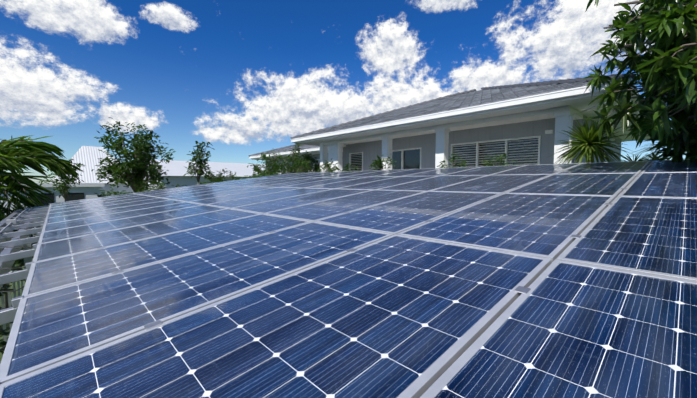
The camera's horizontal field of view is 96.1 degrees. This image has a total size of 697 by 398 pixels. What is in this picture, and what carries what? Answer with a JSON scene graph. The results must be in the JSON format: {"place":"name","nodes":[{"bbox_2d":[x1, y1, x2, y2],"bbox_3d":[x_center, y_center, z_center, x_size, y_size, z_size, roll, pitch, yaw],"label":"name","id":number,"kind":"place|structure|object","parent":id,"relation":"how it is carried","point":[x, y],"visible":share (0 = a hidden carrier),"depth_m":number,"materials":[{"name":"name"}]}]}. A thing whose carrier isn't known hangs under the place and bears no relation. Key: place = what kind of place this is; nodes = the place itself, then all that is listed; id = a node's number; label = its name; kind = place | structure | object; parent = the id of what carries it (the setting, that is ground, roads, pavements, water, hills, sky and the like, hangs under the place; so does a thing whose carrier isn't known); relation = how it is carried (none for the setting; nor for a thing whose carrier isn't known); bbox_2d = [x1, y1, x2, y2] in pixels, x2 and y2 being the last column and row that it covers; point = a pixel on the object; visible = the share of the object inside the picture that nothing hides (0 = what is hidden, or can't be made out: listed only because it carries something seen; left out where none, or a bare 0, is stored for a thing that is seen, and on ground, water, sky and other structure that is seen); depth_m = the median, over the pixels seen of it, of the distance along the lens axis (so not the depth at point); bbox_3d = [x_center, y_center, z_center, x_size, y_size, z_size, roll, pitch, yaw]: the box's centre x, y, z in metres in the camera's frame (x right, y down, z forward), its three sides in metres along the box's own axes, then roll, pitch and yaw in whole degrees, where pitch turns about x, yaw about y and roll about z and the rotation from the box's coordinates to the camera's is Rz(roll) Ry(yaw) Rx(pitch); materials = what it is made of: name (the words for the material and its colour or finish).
{"place":"outdoors","nodes":[
{"label":"outdoors","id":0,"kind":"place"},
{"bbox_2d":[0,248,33,363],"bbox_3d":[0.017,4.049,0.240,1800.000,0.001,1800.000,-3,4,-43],"label":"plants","id":1,"kind":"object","parent":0,"point":[7,330],"depth_m":10.98,"materials":[{"name":"green plant"}]},
{"bbox_2d":[0,209,23,341],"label":"fence","id":2,"kind":"object","parent":1,"relation":"on","point":[10,216],"visible":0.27,"depth_m":6.73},
{"bbox_2d":[0,148,28,220],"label":"palm tree","id":3,"kind":"object","parent":1,"relation":"on","point":[11,165],"visible":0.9,"depth_m":8.20,"materials":[{"name":"green plant"}]},
{"bbox_2d":[0,208,36,353],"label":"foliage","id":4,"kind":"object","parent":1,"relation":"on","point":[18,263],"visible":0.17,"depth_m":5.36,"materials":[{"name":"green plant"}]},
{"bbox_2d":[0,135,82,236],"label":"fronds","id":5,"kind":"object","parent":1,"relation":"on","point":[34,155],"visible":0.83,"depth_m":9.76,"materials":[{"name":"plant"}]},
{"bbox_2d":[0,183,103,245],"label":"neighbour annexe","id":6,"kind":"structure","parent":1,"relation":"on","point":[89,190],"depth_m":21.07,"materials":[{"name":"white paint"}]},
{"bbox_2d":[28,193,83,216],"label":"neighbour annexe windows","id":7,"kind":"structure","parent":6,"relation":"in","point":[74,196],"depth_m":20.84,"materials":[{"name":"black glass"}]},
{"bbox_2d":[39,159,85,201],"bbox_3d":[-16.391,0.377,18.306,1.839,5.542,2.271,-1,3,-18],"label":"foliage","id":8,"kind":"object","parent":1,"relation":"on","point":[64,188],"visible":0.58,"depth_m":17.92,"materials":[{"name":"green plant"}]},
{"bbox_2d":[91,117,175,192],"bbox_3d":[-11.545,-0.588,17.147,3.749,7.603,3.845,-3,4,-43],"label":"tree","id":9,"kind":"object","parent":1,"relation":"on","point":[135,171],"visible":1,"depth_m":16.64,"materials":[{"name":"green plant"}]},
{"bbox_2d":[95,171,276,196],"bbox_3d":[-6.576,0.897,14.903,3.043,4.674,9.754,2,4,34],"label":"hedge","id":10,"kind":"object","parent":1,"relation":"on","point":[159,186],"visible":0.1,"depth_m":13.65,"materials":[{"name":"green plant"}]},
{"bbox_2d":[183,141,214,184],"bbox_3d":[-8.511,-0.063,17.921,1.656,6.461,1.659,-1,3,-10],"label":"tree","id":11,"kind":"object","parent":1,"relation":"on","point":[199,160],"visible":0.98,"depth_m":17.77,"materials":[{"name":"green plant"}]},
{"bbox_2d":[203,168,235,182],"bbox_3d":[-9.477,0.253,23.013,2.247,5.264,2.292,0,3,-3],"label":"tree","id":12,"kind":"object","parent":1,"relation":"on","point":[212,178],"visible":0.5,"depth_m":22.55,"materials":[{"name":"green plant"}]},
{"bbox_2d":[252,153,270,175],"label":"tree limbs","id":13,"kind":"object","parent":1,"relation":"on","point":[262,166],"visible":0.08,"depth_m":23.24,"materials":[{"name":"green plant"}]},
{"bbox_2d":[247,148,283,175],"bbox_3d":[-5.141,-0.021,19.608,2.326,6.195,1.823,-1,3,-16],"label":"shrub","id":14,"kind":"object","parent":1,"relation":"on","point":[257,169],"visible":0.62,"depth_m":19.40,"materials":[{"name":"green plant"}]},
{"bbox_2d":[274,144,302,173],"bbox_3d":[-3.278,0.008,17.779,2.017,6.333,1.913,0,3,-2],"label":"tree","id":15,"kind":"object","parent":1,"relation":"on","point":[292,159],"visible":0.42,"depth_m":17.78,"materials":[{"name":"green plant"}]},
{"bbox_2d":[266,154,319,174],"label":"wing walls","id":16,"kind":"structure","parent":1,"relation":"on","point":[317,156],"depth_m":21.91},
{"bbox_2d":[0,160,653,329],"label":"array mounting rails","id":17,"kind":"object","parent":1,"relation":"on","point":[9,257],"visible":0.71,"depth_m":3.54,"materials":[{"name":"metal"}]},
{"bbox_2d":[0,205,37,349],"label":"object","id":18,"kind":"object","parent":17,"relation":"attached to","point":[9,222],"visible":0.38,"depth_m":4.99,"materials":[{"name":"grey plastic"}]},
{"bbox_2d":[0,159,696,397],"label":"solar panel frames","id":19,"kind":"structure","parent":17,"relation":"on","point":[436,377],"depth_m":1.62,"materials":[{"name":"silver metal"}]},
{"bbox_2d":[2,159,696,397],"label":"solar panels","id":20,"kind":"object","parent":19,"relation":"in","point":[395,317],"visible":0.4,"depth_m":1.43,"materials":[{"name":"blue glass"}]},
{"bbox_2d":[288,150,519,172],"bbox_3d":[0.315,0.537,12.253,2.235,5.685,11.660,-2,4,-34],"label":"foliage","id":21,"kind":"object","parent":1,"relation":"on","point":[304,166],"visible":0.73,"depth_m":12.85,"materials":[{"name":"plant"}]},
{"bbox_2d":[291,78,649,171],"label":"house","id":22,"kind":"structure","parent":1,"relation":"on","point":[565,108],"depth_m":9.93,"materials":[{"name":"white paint"}]},
{"bbox_2d":[547,117,635,163],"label":"leaves","id":23,"kind":"object","parent":1,"relation":"on","point":[588,146],"visible":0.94,"depth_m":6.60,"materials":[{"name":"plant"}]},
{"bbox_2d":[620,154,648,161],"bbox_3d":[5.819,1.366,6.485,0.762,4.668,0.697,-3,4,-43],"label":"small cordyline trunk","id":24,"kind":"object","parent":1,"relation":"on","point":[640,159],"visible":0.19,"depth_m":6.36,"materials":[{"name":"green plant"}]},
{"bbox_2d":[582,0,696,162],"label":"foliage","id":25,"kind":"object","parent":1,"relation":"on","point":[666,69],"visible":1,"depth_m":4.47,"materials":[{"name":"plant"}]},
{"bbox_2d":[644,151,669,160],"bbox_3d":[6.211,1.348,6.470,0.642,4.706,0.655,0,3,-3],"label":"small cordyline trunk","id":26,"kind":"object","parent":1,"relation":"on","point":[656,156],"visible":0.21,"depth_m":6.35,"materials":[{"name":"green plant"}]},
{"bbox_2d":[632,118,696,159],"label":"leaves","id":27,"kind":"object","parent":1,"relation":"on","point":[691,137],"visible":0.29,"depth_m":5.81,"materials":[{"name":"green plant"}]},
{"bbox_2d":[50,146,133,195],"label":"neighbour house","id":28,"kind":"structure","parent":0,"point":[87,156],"depth_m":29.59,"materials":[{"name":"white metal"}]},
{"bbox_2d":[144,160,265,191],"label":"building roof","id":29,"kind":"structure","parent":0,"point":[177,171],"depth_m":30.29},
{"bbox_2d":[249,147,319,173],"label":"wing trim","id":30,"kind":"structure","parent":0,"point":[312,151],"depth_m":20.83,"materials":[{"name":"white paint"}]},
{"bbox_2d":[249,144,318,156],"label":"wing roof tiles","id":31,"kind":"object","parent":30,"relation":"on","point":[282,149],"visible":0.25,"depth_m":23.02,"materials":[{"name":"grey tile"}]},
{"bbox_2d":[0,0,686,182],"label":"sky","id":32,"kind":"structure","parent":0,"point":[244,78],"materials":[{"name":"blue"}]},
{"bbox_2d":[343,115,621,170],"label":"house walls","id":33,"kind":"structure","parent":0,"point":[372,150],"depth_m":11.66,"materials":[{"name":"grey paint"}]},
{"bbox_2d":[350,139,538,170],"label":"window shutters","id":34,"kind":"object","parent":33,"relation":"in","point":[485,153],"visible":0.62,"depth_m":10.87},
{"bbox_2d":[351,138,538,170],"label":"windows","id":35,"kind":"structure","parent":33,"relation":"in","point":[411,159],"depth_m":11.49,"materials":[{"name":"glass"}]},
{"bbox_2d":[290,74,634,139],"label":"house roof tiles","id":36,"kind":"object","parent":33,"relation":"on","point":[474,97],"visible":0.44,"depth_m":11.11,"materials":[{"name":"grey tile"}]}
]}

